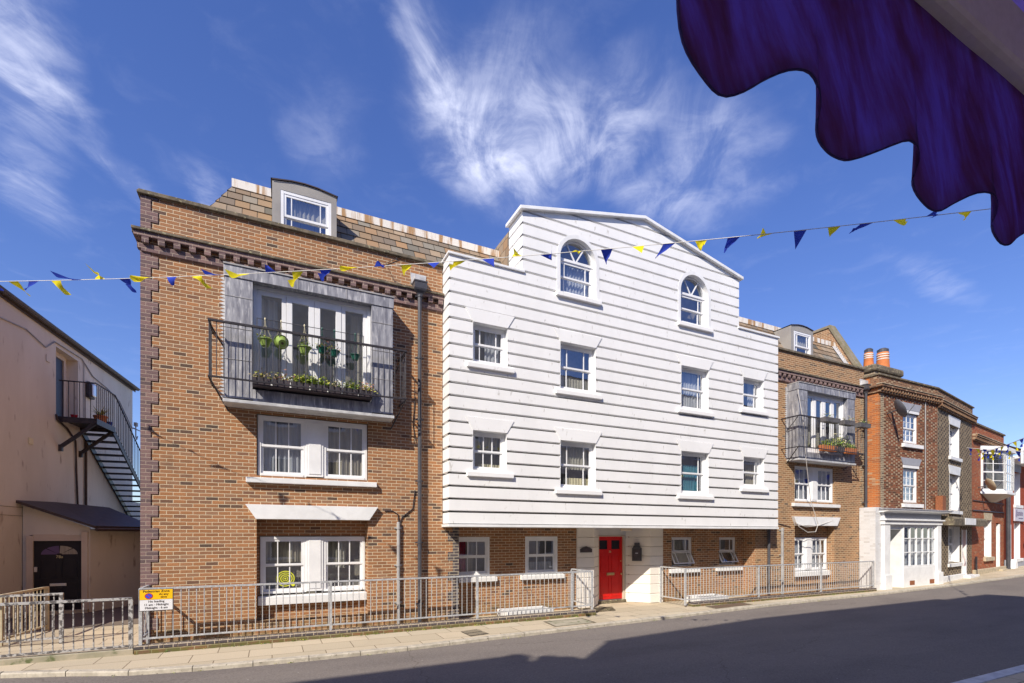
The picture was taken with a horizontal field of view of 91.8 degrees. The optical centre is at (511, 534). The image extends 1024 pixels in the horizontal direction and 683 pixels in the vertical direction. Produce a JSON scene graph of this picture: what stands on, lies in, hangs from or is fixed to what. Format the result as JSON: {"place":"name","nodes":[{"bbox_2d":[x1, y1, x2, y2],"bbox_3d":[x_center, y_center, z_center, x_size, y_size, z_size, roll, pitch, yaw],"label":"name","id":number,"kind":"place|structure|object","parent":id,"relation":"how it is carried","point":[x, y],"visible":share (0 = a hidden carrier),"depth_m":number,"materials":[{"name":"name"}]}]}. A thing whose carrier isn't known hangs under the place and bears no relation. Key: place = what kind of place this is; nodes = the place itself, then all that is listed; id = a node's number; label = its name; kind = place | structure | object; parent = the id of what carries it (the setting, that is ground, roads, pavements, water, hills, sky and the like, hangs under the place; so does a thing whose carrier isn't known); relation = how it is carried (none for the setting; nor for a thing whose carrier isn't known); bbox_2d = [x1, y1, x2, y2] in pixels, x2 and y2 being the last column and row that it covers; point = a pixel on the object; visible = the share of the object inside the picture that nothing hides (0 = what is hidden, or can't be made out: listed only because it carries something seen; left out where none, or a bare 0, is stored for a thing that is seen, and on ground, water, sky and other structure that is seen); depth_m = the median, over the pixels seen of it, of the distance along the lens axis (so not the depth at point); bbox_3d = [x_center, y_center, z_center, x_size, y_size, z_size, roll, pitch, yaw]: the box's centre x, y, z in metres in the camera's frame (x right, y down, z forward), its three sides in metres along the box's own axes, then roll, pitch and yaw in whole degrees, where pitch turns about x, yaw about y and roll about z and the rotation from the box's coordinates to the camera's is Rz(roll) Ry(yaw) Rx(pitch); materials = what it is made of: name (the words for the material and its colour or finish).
{"place":"outdoors","nodes":[
{"label":"outdoors","id":0,"kind":"place"},
{"bbox_2d":[3,604,138,632],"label":"alley","id":1,"kind":"structure","parent":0,"point":[88,620],"depth_m":12.90,"materials":[{"name":"concrete"}]},
{"bbox_2d":[16,500,139,615],"bbox_3d":[-12.620,0.621,15.351,2.476,3.201,3.569,0,0,-15],"label":"porch","id":2,"kind":"object","parent":1,"relation":"on","point":[70,560],"visible":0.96,"depth_m":14.09,"materials":[{"name":"beige paint"}]},
{"bbox_2d":[34,541,80,610],"bbox_3d":[-12.711,1.170,13.896,1.060,1.980,0.050,0,0,-26],"label":"door","id":3,"kind":"structure","parent":2,"relation":"in","point":[57,564],"depth_m":13.92,"materials":[{"name":"black paint"}]},
{"bbox_2d":[0,576,1023,682],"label":"road","id":4,"kind":"structure","parent":0,"point":[951,634],"depth_m":9.62,"materials":[{"name":"grey asphalt"}]},
{"bbox_2d":[0,574,1023,677],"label":"kerb","id":5,"kind":"structure","parent":4,"relation":"on","point":[136,671],"depth_m":9.58,"materials":[{"name":"concrete"}]},
{"bbox_2d":[953,665,1023,682],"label":"kerb","id":6,"kind":"structure","parent":4,"relation":"on","point":[998,674],"depth_m":7.64,"materials":[{"name":"grey concrete"}]},
{"bbox_2d":[0,566,1023,670],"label":"pavement","id":7,"kind":"structure","parent":0,"point":[627,610],"depth_m":10.28,"materials":[{"name":"beige concrete"}]},
{"bbox_2d":[0,586,48,645],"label":"ramp railing","id":8,"kind":"object","parent":7,"relation":"on","point":[46,589],"visible":0.84,"depth_m":10.53,"materials":[{"name":"metal"}]},
{"bbox_2d":[0,593,63,643],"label":"ramp railing","id":9,"kind":"object","parent":7,"relation":"on","point":[61,596],"visible":0.9,"depth_m":9.92,"materials":[{"name":"grey metal"}]},
{"bbox_2d":[0,597,132,657],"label":"ramp railing","id":10,"kind":"object","parent":7,"relation":"on","point":[130,623],"visible":0.99,"depth_m":8.84,"materials":[{"name":"grey metal"}]},
{"bbox_2d":[0,648,133,665],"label":"kerb wall","id":11,"kind":"structure","parent":7,"relation":"on","point":[59,657],"depth_m":8.75,"materials":[{"name":"concrete"}]},
{"bbox_2d":[0,285,139,619],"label":"cream building","id":12,"kind":"structure","parent":7,"relation":"on","point":[41,356],"depth_m":14.59,"materials":[{"name":"paint"}]},
{"bbox_2d":[56,357,62,415],"bbox_3d":[-14.478,-4.655,15.669,0.060,1.950,0.920,0,0,-20],"label":"door","id":13,"kind":"structure","parent":12,"relation":"in","point":[59,363],"depth_m":15.93,"materials":[{"name":"blue paint"}]},
{"bbox_2d":[58,380,139,516],"bbox_3d":[-15.272,-1.347,20.168,1.015,6.909,9.909,0,0,-20],"label":"fire escape","id":14,"kind":"object","parent":12,"relation":"attached to","point":[85,425],"visible":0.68,"depth_m":17.13,"materials":[{"name":"black metal"}]},
{"bbox_2d":[92,406,107,422],"bbox_3d":[-13.747,-3.965,16.557,0.849,0.650,0.637,0,0,-26],"label":"potted plant","id":15,"kind":"object","parent":14,"relation":"on","point":[94,416],"visible":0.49,"depth_m":16.45,"materials":[{"name":"brown plant"}]},
{"bbox_2d":[141,585,149,643],"bbox_3d":[-7.080,1.611,9.559,0.052,1.218,0.616,0,0,-26],"label":"post","id":16,"kind":"object","parent":7,"relation":"on","point":[146,633],"visible":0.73,"depth_m":9.75,"materials":[{"name":"grey metal"}]},
{"bbox_2d":[131,177,500,643],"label":"brick building","id":17,"kind":"structure","parent":7,"relation":"on","point":[244,479],"depth_m":10.99,"materials":[{"name":"brick"}]},
{"bbox_2d":[249,368,276,384],"bbox_3d":[-5.129,-3.253,10.193,0.490,0.372,0.412,0,0,9],"label":"planter trough","id":18,"kind":"object","parent":17,"relation":"on","point":[256,377],"visible":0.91,"depth_m":10.17,"materials":[{"name":"plastic"}]},
{"bbox_2d":[256,318,271,346],"bbox_3d":[-5.090,-4.176,10.245,0.404,0.589,0.319,0,0,-26],"label":"hanging pot","id":19,"kind":"object","parent":17,"relation":"hanging from","point":[265,341],"visible":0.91,"depth_m":10.16,"materials":[{"name":"plastic"}]},
{"bbox_2d":[273,320,288,348],"bbox_3d":[-4.787,-4.173,10.323,0.256,0.595,0.264,0,0,21],"label":"hanging pot","id":20,"kind":"object","parent":17,"relation":"hanging from","point":[280,340],"visible":0.97,"depth_m":10.25,"materials":[{"name":"plastic"}]},
{"bbox_2d":[269,369,294,387],"bbox_3d":[-4.829,-3.269,10.382,0.552,0.405,0.265,0,0,-26],"label":"planter trough","id":21,"kind":"object","parent":17,"relation":"on","point":[282,381],"visible":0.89,"depth_m":10.33,"materials":[{"name":"plastic"}]},
{"bbox_2d":[258,415,305,477],"bbox_3d":[-5.099,-1.935,11.011,0.970,1.310,0.195,0,0,-26],"label":"window","id":22,"kind":"structure","parent":17,"relation":"in","point":[291,446],"depth_m":11.04,"materials":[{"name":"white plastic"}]},
{"bbox_2d":[260,537,305,593],"bbox_3d":[-5.168,0.685,11.222,0.940,1.270,0.195,0,0,-26],"label":"window","id":23,"kind":"structure","parent":17,"relation":"in","point":[272,549],"depth_m":11.22,"materials":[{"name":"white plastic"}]},
{"bbox_2d":[285,371,309,389],"bbox_3d":[-4.490,-3.267,10.515,0.588,0.399,0.323,0,0,-26],"label":"planter trough","id":24,"kind":"object","parent":17,"relation":"on","point":[296,380],"visible":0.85,"depth_m":10.48,"materials":[{"name":"plastic"}]},
{"bbox_2d":[297,324,316,354],"bbox_3d":[-4.402,-4.156,10.560,0.331,0.629,0.368,0,0,28],"label":"hanging pot","id":25,"kind":"object","parent":17,"relation":"hanging from","point":[302,349],"visible":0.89,"depth_m":10.50,"materials":[{"name":"plastic"}]},
{"bbox_2d":[253,285,369,401],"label":"french doors","id":26,"kind":"structure","parent":17,"relation":"in","point":[262,308],"depth_m":10.92,"materials":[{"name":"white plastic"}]},
{"bbox_2d":[306,374,331,391],"bbox_3d":[-4.162,-3.265,10.707,0.603,0.397,0.361,0,0,-26],"label":"planter trough","id":27,"kind":"object","parent":17,"relation":"on","point":[312,381],"visible":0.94,"depth_m":10.64,"materials":[{"name":"plastic"}]},
{"bbox_2d":[315,328,329,353],"bbox_3d":[-4.050,-4.190,10.708,0.383,0.560,0.333,0,0,-26],"label":"hanging pot","id":28,"kind":"object","parent":17,"relation":"hanging from","point":[321,349],"visible":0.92,"depth_m":10.65,"materials":[{"name":"green plastic"}]},
{"bbox_2d":[327,329,340,356],"bbox_3d":[-3.893,-4.175,10.832,0.311,0.590,0.361,0,0,-26],"label":"hanging pot","id":29,"kind":"object","parent":17,"relation":"hanging from","point":[335,352],"visible":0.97,"depth_m":10.76,"materials":[{"name":"green plastic"}]},
{"bbox_2d":[328,380,346,393],"bbox_3d":[-3.867,-3.225,10.830,0.461,0.316,0.465,0,0,0],"label":"planter trough","id":30,"kind":"object","parent":17,"relation":"on","point":[338,387],"visible":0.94,"depth_m":10.80,"materials":[{"name":"plastic"}]},
{"bbox_2d":[323,536,364,590],"bbox_3d":[-3.998,0.685,11.788,0.940,1.270,0.195,0,0,-26],"label":"window","id":31,"kind":"structure","parent":17,"relation":"in","point":[333,547],"depth_m":11.78,"materials":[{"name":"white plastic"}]},
{"bbox_2d":[323,421,366,479],"bbox_3d":[-3.902,-1.935,11.590,0.970,1.310,0.195,0,0,-26],"label":"window","id":32,"kind":"structure","parent":17,"relation":"in","point":[344,444],"depth_m":11.62,"materials":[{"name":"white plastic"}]},
{"bbox_2d":[341,378,361,395],"bbox_3d":[-3.577,-3.260,11.008,0.654,0.385,0.778,0,0,-44],"label":"planter trough","id":33,"kind":"object","parent":17,"relation":"on","point":[352,388],"visible":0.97,"depth_m":10.93,"materials":[{"name":"plastic"}]},
{"bbox_2d":[350,333,359,360],"bbox_3d":[-3.479,-4.170,11.003,0.228,0.601,0.225,0,0,-26],"label":"hanging pot","id":34,"kind":"object","parent":17,"relation":"hanging from","point":[355,356],"visible":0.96,"depth_m":10.96,"materials":[{"name":"green plastic"}]},
{"bbox_2d":[358,381,378,396],"bbox_3d":[-3.278,-3.251,11.112,0.598,0.369,0.249,0,0,-26],"label":"planter trough","id":35,"kind":"object","parent":17,"relation":"on","point":[369,390],"visible":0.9,"depth_m":11.08,"materials":[{"name":"plastic"}]},
{"bbox_2d":[0,208,990,295],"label":"bunting","id":36,"kind":"object","parent":17,"relation":"hanging from","point":[798,236],"visible":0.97,"depth_m":6.88},
{"bbox_2d":[134,609,595,654],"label":"kerb wall","id":37,"kind":"structure","parent":7,"relation":"on","point":[162,647],"depth_m":10.73,"materials":[{"name":"concrete"}]},
{"bbox_2d":[139,571,592,645],"bbox_3d":[-2.364,1.536,11.465,10.202,1.068,0.052,0,0,-26],"label":"railing","id":38,"kind":"object","parent":37,"relation":"on","point":[329,624],"visible":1,"depth_m":10.70,"materials":[{"name":"grey metal"}]},
{"bbox_2d":[139,588,172,611],"bbox_3d":[-6.673,1.228,9.305,0.534,0.409,0.020,0,0,-26],"label":"parking sign","id":39,"kind":"object","parent":38,"relation":"attached to","point":[155,599],"visible":1,"depth_m":9.29,"materials":[{"name":"yellow plastic"}]},
{"bbox_2d":[461,629,488,635],"bbox_3d":[-0.847,2.212,11.188,0.500,0.007,0.720,0,0,-26],"label":"drain grate","id":40,"kind":"object","parent":7,"relation":"on","point":[475,632],"visible":1,"depth_m":11.17,"materials":[{"name":"stone"}]},
{"bbox_2d":[112,591,869,675],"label":"weeds","id":41,"kind":"object","parent":7,"relation":"on","point":[450,626],"visible":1,"depth_m":11.10,"materials":[{"name":"green plant"}]},
{"bbox_2d":[497,606,553,615],"bbox_3d":[0.366,2.120,13.480,1.400,0.200,0.650,0,0,-26],"label":"light well","id":42,"kind":"object","parent":7,"relation":"on","point":[523,612],"visible":0.4,"depth_m":13.35,"materials":[{"name":"white paint"}]},
{"bbox_2d":[543,618,595,626],"bbox_3d":[1.445,2.215,12.513,1.300,0.002,0.770,0,0,-26],"label":"manhole cover","id":43,"kind":"object","parent":7,"relation":"on","point":[565,622],"visible":1,"depth_m":12.47,"materials":[{"name":"concrete"}]},
{"bbox_2d":[570,568,590,609],"bbox_3d":[1.979,1.611,14.186,0.052,1.218,1.056,0,0,-26],"label":"railing","id":44,"kind":"object","parent":7,"relation":"on","point":[571,569],"visible":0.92,"depth_m":14.25,"materials":[{"name":"grey metal"}]},
{"bbox_2d":[584,606,614,611],"bbox_3d":[2.664,2.200,14.586,1.100,0.020,0.590,0,0,-26],"label":"doormat","id":45,"kind":"object","parent":7,"relation":"on","point":[604,609],"visible":0.62,"depth_m":14.66,"materials":[{"name":"stone"}]},
{"bbox_2d":[441,205,779,617],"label":"white building","id":46,"kind":"structure","parent":7,"relation":"on","point":[616,407],"depth_m":14.27,"materials":[{"name":"paint"}]},
{"bbox_2d":[459,537,489,575],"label":"window","id":47,"kind":"structure","parent":46,"relation":"in","point":[466,556],"depth_m":13.45,"materials":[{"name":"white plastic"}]},
{"bbox_2d":[473,432,503,470],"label":"window","id":48,"kind":"structure","parent":46,"relation":"in","point":[481,440],"depth_m":12.72,"materials":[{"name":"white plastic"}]},
{"bbox_2d":[473,325,504,365],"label":"window","id":49,"kind":"structure","parent":46,"relation":"in","point":[493,353],"depth_m":12.81,"materials":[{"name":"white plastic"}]},
{"bbox_2d":[525,536,556,572],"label":"window","id":50,"kind":"structure","parent":46,"relation":"in","point":[530,567],"depth_m":14.36,"materials":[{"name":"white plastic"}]},
{"bbox_2d":[560,242,592,298],"bbox_3d":[1.736,-7.366,13.862,1.166,1.513,0.195,0,0,-26],"label":"window","id":51,"kind":"structure","parent":46,"relation":"in","point":[573,281],"depth_m":13.92,"materials":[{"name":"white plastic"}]},
{"bbox_2d":[561,344,592,392],"bbox_3d":[1.736,-4.590,13.862,1.148,1.248,0.195,0,0,-26],"label":"window","id":52,"kind":"structure","parent":46,"relation":"in","point":[581,385],"depth_m":13.92,"materials":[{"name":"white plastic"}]},
{"bbox_2d":[561,442,592,488],"bbox_3d":[1.736,-1.910,13.862,1.148,1.268,0.195,0,0,-26],"label":"window","id":53,"kind":"structure","parent":46,"relation":"in","point":[573,455],"depth_m":13.94,"materials":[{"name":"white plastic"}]},
{"bbox_2d":[580,546,591,552],"bbox_3d":[2.223,0.448,14.877,0.420,0.184,0.028,0,0,-26],"label":"wall plaque","id":54,"kind":"object","parent":46,"relation":"attached to","point":[586,549],"depth_m":14.87,"materials":[{"name":"plastic"}]},
{"bbox_2d":[599,537,621,599],"bbox_3d":[3.191,1.085,16.068,0.960,2.030,0.090,0,0,-26],"label":"door","id":55,"kind":"structure","parent":46,"relation":"in","point":[610,548],"depth_m":16.09,"materials":[{"name":"red paint"}]},
{"bbox_2d":[632,543,641,560],"bbox_3d":[4.036,0.565,16.031,0.300,0.590,0.140,0,0,20],"label":"post box","id":56,"kind":"object","parent":46,"relation":"attached to","point":[637,553],"visible":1,"depth_m":15.98,"materials":[{"name":"plastic"}]},
{"bbox_2d":[633,549,640,559],"bbox_3d":[4.017,0.650,15.978,0.250,0.340,0.008,0,0,20],"label":"door","id":57,"kind":"structure","parent":56,"relation":"in","point":[635,556],"depth_m":15.97,"materials":[{"name":"plastic"}]},
{"bbox_2d":[672,537,694,566],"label":"window","id":58,"kind":"structure","parent":46,"relation":"in","point":[678,543],"depth_m":16.90,"materials":[{"name":"white plastic"}]},
{"bbox_2d":[681,368,704,410],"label":"window","id":59,"kind":"structure","parent":46,"relation":"in","point":[690,384],"depth_m":15.85,"materials":[{"name":"white plastic"}]},
{"bbox_2d":[681,452,704,493],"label":"window","id":60,"kind":"structure","parent":46,"relation":"in","point":[689,473],"depth_m":15.85,"materials":[{"name":"white plastic"}]},
{"bbox_2d":[681,277,704,326],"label":"window","id":61,"kind":"structure","parent":46,"relation":"in","point":[689,296],"depth_m":15.80,"materials":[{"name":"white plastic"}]},
{"bbox_2d":[719,537,738,564],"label":"window","id":62,"kind":"structure","parent":46,"relation":"in","point":[733,554],"depth_m":17.76,"materials":[{"name":"white plastic"}]},
{"bbox_2d":[744,380,759,409],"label":"window","id":63,"kind":"structure","parent":46,"relation":"in","point":[750,395],"depth_m":17.02,"materials":[{"name":"white plastic"}]},
{"bbox_2d":[744,458,759,486],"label":"window","id":64,"kind":"structure","parent":46,"relation":"in","point":[749,472],"depth_m":17.02,"materials":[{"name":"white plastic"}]},
{"bbox_2d":[659,566,683,602],"bbox_3d":[5.054,1.626,15.684,0.052,1.188,1.076,0,0,-26],"label":"railing","id":65,"kind":"object","parent":7,"relation":"on","point":[660,583],"visible":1,"depth_m":15.99,"materials":[{"name":"grey metal"}]},
{"bbox_2d":[687,593,727,601],"bbox_3d":[6.442,2.120,16.420,1.300,0.200,0.650,0,0,-26],"label":"light well","id":66,"kind":"object","parent":7,"relation":"on","point":[716,595],"visible":0.5,"depth_m":16.23,"materials":[{"name":"white paint"}]},
{"bbox_2d":[706,603,751,608],"bbox_3d":[6.766,2.215,15.463,1.896,0.002,0.490,0,0,-31],"label":"manhole cover","id":67,"kind":"object","parent":7,"relation":"on","point":[727,605],"visible":1,"depth_m":15.46,"materials":[{"name":"stone"}]},
{"bbox_2d":[688,587,876,606],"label":"kerb wall","id":68,"kind":"structure","parent":7,"relation":"on","point":[760,598],"depth_m":16.88,"materials":[{"name":"brick"}]},
{"bbox_2d":[684,561,873,604],"bbox_3d":[9.743,1.601,17.322,9.922,1.138,0.052,0,0,-26],"label":"railing","id":69,"kind":"object","parent":68,"relation":"on","point":[759,593],"visible":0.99,"depth_m":16.59,"materials":[{"name":"grey metal"}]},
{"bbox_2d":[738,317,870,596],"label":"brick building","id":70,"kind":"structure","parent":7,"relation":"on","point":[822,497],"depth_m":19.02,"materials":[{"name":"brick"}]},
{"bbox_2d":[795,538,804,570],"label":"window","id":71,"kind":"structure","parent":70,"relation":"in","point":[797,540],"depth_m":19.08,"materials":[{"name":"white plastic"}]},
{"bbox_2d":[795,466,810,501],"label":"window","id":72,"kind":"structure","parent":70,"relation":"in","point":[800,483],"depth_m":18.84,"materials":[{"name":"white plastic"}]},
{"bbox_2d":[811,537,826,569],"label":"window","id":73,"kind":"structure","parent":70,"relation":"in","point":[817,553],"depth_m":19.63,"materials":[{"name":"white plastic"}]},
{"bbox_2d":[817,468,832,502],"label":"window","id":74,"kind":"structure","parent":70,"relation":"in","point":[822,474],"depth_m":19.42,"materials":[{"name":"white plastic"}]},
{"bbox_2d":[808,393,842,455],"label":"french doors","id":75,"kind":"structure","parent":70,"relation":"in","point":[814,397],"depth_m":18.73,"materials":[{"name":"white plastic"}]},
{"bbox_2d":[818,439,837,451],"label":"planter trough","id":76,"kind":"object","parent":70,"relation":"on","point":[821,445],"visible":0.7,"depth_m":18.26,"materials":[{"name":"ceramic"}]},
{"bbox_2d":[827,433,850,452],"bbox_3d":[12.283,-3.446,18.662,1.158,0.731,0.466,0,0,-26],"label":"potted shrub","id":77,"kind":"object","parent":76,"relation":"in","point":[838,443],"visible":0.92,"depth_m":18.61,"materials":[{"name":"green plant"}]},
{"bbox_2d":[820,410,840,423],"bbox_3d":[11.493,-4.260,17.915,0.909,0.446,0.263,0,0,-26],"label":"planter trough","id":78,"kind":"object","parent":70,"relation":"attached to","point":[829,420],"visible":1,"depth_m":17.82,"materials":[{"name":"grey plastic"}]},
{"bbox_2d":[839,417,855,426],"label":"planter trough","id":79,"kind":"object","parent":70,"relation":"attached to","point":[848,423],"visible":0.97,"depth_m":18.28,"materials":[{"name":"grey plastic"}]},
{"bbox_2d":[843,443,858,454],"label":"planter trough","id":80,"kind":"object","parent":70,"relation":"on","point":[850,447],"visible":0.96,"depth_m":18.86,"materials":[{"name":"ceramic"}]},
{"bbox_2d":[855,417,870,428],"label":"planter trough","id":81,"kind":"object","parent":70,"relation":"attached to","point":[862,425],"visible":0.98,"depth_m":18.73,"materials":[{"name":"grey plastic"}]},
{"bbox_2d":[859,348,953,589],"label":"terraced house","id":82,"kind":"structure","parent":7,"relation":"on","point":[902,456],"depth_m":20.54,"materials":[{"name":"red brick"}]},
{"bbox_2d":[903,414,915,443],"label":"window","id":83,"kind":"structure","parent":82,"relation":"in","point":[907,423],"depth_m":21.08,"materials":[{"name":"white paint"}]},
{"bbox_2d":[903,468,915,502],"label":"window","id":84,"kind":"structure","parent":82,"relation":"in","point":[907,478],"depth_m":21.09,"materials":[{"name":"white paint"}]},
{"bbox_2d":[904,525,935,566],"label":"shop window","id":85,"kind":"structure","parent":82,"relation":"in","point":[916,552],"depth_m":21.07,"materials":[{"name":"white paint"}]},
{"bbox_2d":[969,448,1023,460],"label":"bunting","id":86,"kind":"object","parent":82,"relation":"hanging from","point":[1009,451],"visible":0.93,"depth_m":20.68},
{"bbox_2d":[978,438,1023,460],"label":"bunting","id":87,"kind":"object","parent":82,"relation":"hanging from","point":[1014,443],"visible":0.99,"depth_m":18.33},
{"bbox_2d":[914,388,987,582],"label":"terraced house","id":88,"kind":"structure","parent":7,"relation":"on","point":[957,418],"depth_m":23.68,"materials":[{"name":"grey brick"}]},
{"bbox_2d":[950,428,952,455],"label":"window","id":89,"kind":"structure","parent":88,"relation":"in","point":[951,430],"depth_m":23.80,"materials":[{"name":"white paint"}]},
{"bbox_2d":[949,526,953,561],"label":"window","id":90,"kind":"structure","parent":88,"relation":"in","point":[951,529],"depth_m":23.80,"materials":[{"name":"white paint"}]},
{"bbox_2d":[950,476,953,509],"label":"window","id":91,"kind":"structure","parent":88,"relation":"in","point":[951,477],"depth_m":23.83,"materials":[{"name":"white paint"}]},
{"bbox_2d":[972,423,1015,574],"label":"terraced house","id":92,"kind":"structure","parent":7,"relation":"on","point":[993,484],"depth_m":26.32,"materials":[{"name":"red brick"}]},
{"bbox_2d":[984,526,985,556],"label":"window","id":93,"kind":"structure","parent":92,"relation":"in","point":[984,526],"depth_m":27.13,"materials":[{"name":"white paint"}]},
{"bbox_2d":[980,446,1015,502],"bbox_3d":[26.173,-3.180,26.757,3.956,2.900,1.130,0,0,-26],"label":"oriel window","id":94,"kind":"structure","parent":92,"relation":"in","point":[993,471],"depth_m":26.46,"materials":[{"name":"white paint"}]},
{"bbox_2d":[1004,445,1023,568],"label":"terraced house","id":95,"kind":"structure","parent":7,"relation":"on","point":[1013,544],"depth_m":29.69,"materials":[{"name":"white paint"}]},
{"bbox_2d":[1014,523,1014,557],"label":"window","id":96,"kind":"structure","parent":95,"relation":"in","point":[1014,523],"depth_m":30.64,"materials":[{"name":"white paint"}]},
{"bbox_2d":[1013,508,1023,521],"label":"shop sign","id":97,"kind":"object","parent":95,"relation":"attached to","point":[1018,514],"visible":1,"depth_m":29.95,"materials":[{"name":"white"}]},
{"bbox_2d":[0,0,1023,502],"label":"sky","id":98,"kind":"structure","parent":0,"point":[447,118],"materials":[{"name":"blue"}]},
{"bbox_2d":[984,672,1023,682],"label":"pavement","id":99,"kind":"structure","parent":0,"point":[1017,678],"depth_m":7.47,"materials":[{"name":"grey concrete"}]},
{"bbox_3d":[5.315,-4.930,-2.594,9.090,14.300,7.100,0,0,-26],"label":"opposite building","id":100,"kind":"object","parent":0,"visible":0},
{"bbox_2d":[676,0,1023,245],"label":"shop awning","id":101,"kind":"object","parent":100,"relation":"attached to","point":[938,85],"visible":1,"depth_m":0.89,"materials":[{"name":"fabric"}]}
]}

